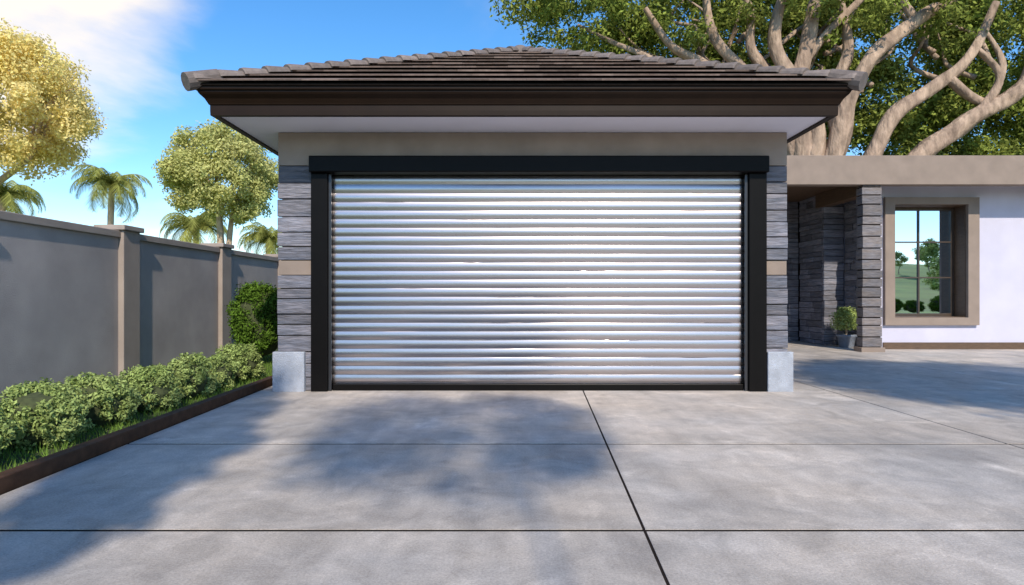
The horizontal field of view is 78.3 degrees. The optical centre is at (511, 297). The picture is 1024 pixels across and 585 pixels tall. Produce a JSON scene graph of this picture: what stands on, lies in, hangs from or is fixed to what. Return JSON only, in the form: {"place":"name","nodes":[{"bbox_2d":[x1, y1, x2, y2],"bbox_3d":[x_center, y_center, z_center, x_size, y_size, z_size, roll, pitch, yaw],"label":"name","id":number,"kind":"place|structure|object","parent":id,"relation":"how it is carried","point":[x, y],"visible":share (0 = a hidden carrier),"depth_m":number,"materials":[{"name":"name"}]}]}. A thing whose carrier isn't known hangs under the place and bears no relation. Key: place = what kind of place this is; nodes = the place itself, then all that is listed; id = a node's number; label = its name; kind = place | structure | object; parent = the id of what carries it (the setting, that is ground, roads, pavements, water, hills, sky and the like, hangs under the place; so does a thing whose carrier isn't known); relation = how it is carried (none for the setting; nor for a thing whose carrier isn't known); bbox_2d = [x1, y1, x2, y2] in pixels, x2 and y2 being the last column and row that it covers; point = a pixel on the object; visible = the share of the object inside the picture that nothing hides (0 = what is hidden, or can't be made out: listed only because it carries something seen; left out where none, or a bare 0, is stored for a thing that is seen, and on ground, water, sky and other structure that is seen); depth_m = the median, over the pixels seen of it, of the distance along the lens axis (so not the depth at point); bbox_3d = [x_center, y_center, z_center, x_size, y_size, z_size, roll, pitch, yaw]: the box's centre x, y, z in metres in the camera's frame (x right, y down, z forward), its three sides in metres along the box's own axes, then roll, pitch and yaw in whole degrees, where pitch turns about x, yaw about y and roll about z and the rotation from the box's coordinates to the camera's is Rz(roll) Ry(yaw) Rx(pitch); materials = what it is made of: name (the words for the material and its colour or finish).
{"place":"outdoors","nodes":[
{"label":"outdoors","id":0,"kind":"place"},
{"bbox_2d":[0,349,277,471],"bbox_3d":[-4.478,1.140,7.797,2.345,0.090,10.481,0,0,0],"label":"grass","id":1,"kind":"structure","parent":0,"point":[268,366],"depth_m":5.48,"materials":[{"name":"green plant"}]},
{"bbox_2d":[0,402,16,453],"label":"hedge shrub","id":2,"kind":"object","parent":1,"relation":"on","point":[5,433],"visible":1,"depth_m":4.30,"materials":[{"name":"green plant"}]},
{"bbox_2d":[0,377,94,449],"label":"hedge shrub","id":3,"kind":"object","parent":1,"relation":"on","point":[43,412],"visible":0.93,"depth_m":4.87,"materials":[{"name":"green plant"}]},
{"bbox_2d":[61,371,143,431],"bbox_3d":[-3.779,0.930,5.745,0.715,0.540,0.744,0,0,-36],"label":"hedge shrub","id":4,"kind":"object","parent":1,"relation":"on","point":[115,399],"visible":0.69,"depth_m":5.62,"materials":[{"name":"green plant"}]},
{"bbox_2d":[118,365,183,411],"bbox_3d":[-3.775,0.945,6.503,0.642,0.509,0.666,0,0,28],"label":"hedge shrub","id":5,"kind":"object","parent":1,"relation":"on","point":[157,387],"visible":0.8,"depth_m":6.41,"materials":[{"name":"green plant"}]},
{"bbox_2d":[148,352,217,399],"bbox_3d":[-3.816,0.914,7.271,0.753,0.572,0.764,0,0,-31],"label":"hedge shrub","id":6,"kind":"object","parent":1,"relation":"on","point":[190,370],"visible":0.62,"depth_m":7.17,"materials":[{"name":"green plant"}]},
{"bbox_2d":[206,351,241,388],"bbox_3d":[-3.840,0.947,8.084,0.696,0.506,0.669,0,0,-31],"label":"hedge shrub","id":7,"kind":"object","parent":1,"relation":"on","point":[225,368],"visible":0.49,"depth_m":8.00,"materials":[{"name":"green plant"}]},
{"bbox_2d":[215,343,266,381],"bbox_3d":[-3.849,0.915,8.810,0.717,0.570,0.745,0,0,16],"label":"hedge shrub","id":8,"kind":"object","parent":1,"relation":"on","point":[247,356],"visible":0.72,"depth_m":8.71,"materials":[{"name":"green plant"}]},
{"bbox_2d":[224,280,281,356],"bbox_3d":[-4.376,0.375,11.008,1.142,1.351,1.208,0,0,0],"label":"bush","id":9,"kind":"object","parent":1,"relation":"on","point":[253,312],"visible":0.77,"depth_m":10.65,"materials":[{"name":"green plant"}]},
{"bbox_2d":[0,341,1023,584],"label":"driveway","id":10,"kind":"structure","parent":0,"point":[812,454],"depth_m":3.92,"materials":[{"name":"concrete"}]},
{"bbox_2d":[0,381,1023,584],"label":"driveway joint","id":11,"kind":"object","parent":10,"relation":"on","point":[650,543],"depth_m":3.24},
{"bbox_2d":[181,45,867,391],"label":"garage","id":12,"kind":"structure","parent":10,"relation":"on","point":[520,218],"depth_m":8.12,"materials":[{"name":"beige paint"}]},
{"bbox_2d":[332,176,743,390],"bbox_3d":[0.334,-0.183,8.105,5.328,2.766,0.090,0,0,0],"label":"roller door","id":13,"kind":"structure","parent":12,"relation":"in","point":[440,283],"depth_m":8.12,"materials":[{"name":"silver metal"}]},
{"bbox_2d":[828,306,857,347],"bbox_3d":[7.983,0.705,15.009,0.763,0.989,0.767,0,0,0],"label":"potted plant","id":14,"kind":"object","parent":10,"relation":"on","point":[840,316],"visible":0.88,"depth_m":14.88,"materials":[{"name":"green plant"}]},
{"bbox_2d":[783,155,1023,351],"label":"house","id":15,"kind":"structure","parent":10,"relation":"on","point":[911,251],"depth_m":14.50,"materials":[{"name":"white paint"}]},
{"bbox_2d":[883,197,979,324],"bbox_3d":[9.640,-0.822,14.680,2.160,2.936,0.540,0,0,0],"label":"window","id":16,"kind":"structure","parent":15,"relation":"in","point":[931,245],"depth_m":14.86,"materials":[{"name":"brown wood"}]},
{"bbox_2d":[0,0,1023,254],"label":"sky","id":17,"kind":"structure","parent":0,"point":[137,52],"materials":[{"name":"blue"}]},
{"bbox_3d":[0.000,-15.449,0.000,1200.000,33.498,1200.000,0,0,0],"label":"ground","id":18,"kind":"structure","parent":0,"visible":0},
{"bbox_2d":[0,180,45,215],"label":"palm tree","id":19,"kind":"object","parent":18,"relation":"on","point":[9,196],"visible":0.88,"depth_m":29.93,"materials":[{"name":"green plant"}]},
{"bbox_2d":[0,18,107,185],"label":"tree","id":20,"kind":"object","parent":18,"relation":"on","point":[38,98],"visible":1,"depth_m":17.95,"materials":[{"name":"beige plant"}]},
{"bbox_2d":[69,164,152,224],"bbox_3d":[-19.119,-2.429,29.958,3.185,7.494,3.085,0,0,22],"label":"palm tree","id":21,"kind":"object","parent":18,"relation":"on","point":[104,180],"visible":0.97,"depth_m":29.67,"materials":[{"name":"green plant"}]},
{"bbox_2d":[0,376,271,494],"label":"garden edging","id":22,"kind":"object","parent":18,"relation":"on","point":[25,473],"visible":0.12,"depth_m":4.96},
{"bbox_2d":[0,210,281,401],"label":"boundary wall","id":23,"kind":"structure","parent":18,"relation":"on","point":[76,299],"depth_m":8.84,"materials":[{"name":"grey paint"}]},
{"bbox_2d":[159,211,227,243],"bbox_3d":[-15.108,-0.429,30.043,3.026,7.494,2.931,0,0,-13],"label":"palm tree","id":24,"kind":"object","parent":18,"relation":"on","point":[190,226],"visible":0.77,"depth_m":29.54,"materials":[{"name":"green plant"}]},
{"bbox_2d":[151,118,279,249],"bbox_3d":[-10.186,-2.409,21.954,4.224,7.434,4.465,0,0,0],"label":"tree","id":25,"kind":"object","parent":18,"relation":"on","point":[190,169],"visible":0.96,"depth_m":20.96,"materials":[{"name":"green plant"}]},
{"bbox_2d":[237,222,281,254],"bbox_3d":[-12.202,0.071,31.461,2.708,7.494,2.623,0,0,1],"label":"palm tree","id":26,"kind":"object","parent":18,"relation":"on","point":[261,234],"visible":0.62,"depth_m":30.95,"materials":[{"name":"green plant"}]},
{"bbox_2d":[488,0,1023,154],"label":"tree","id":27,"kind":"object","parent":18,"relation":"on","point":[956,41],"visible":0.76,"depth_m":20.54,"materials":[{"name":"green plant"}]}
]}

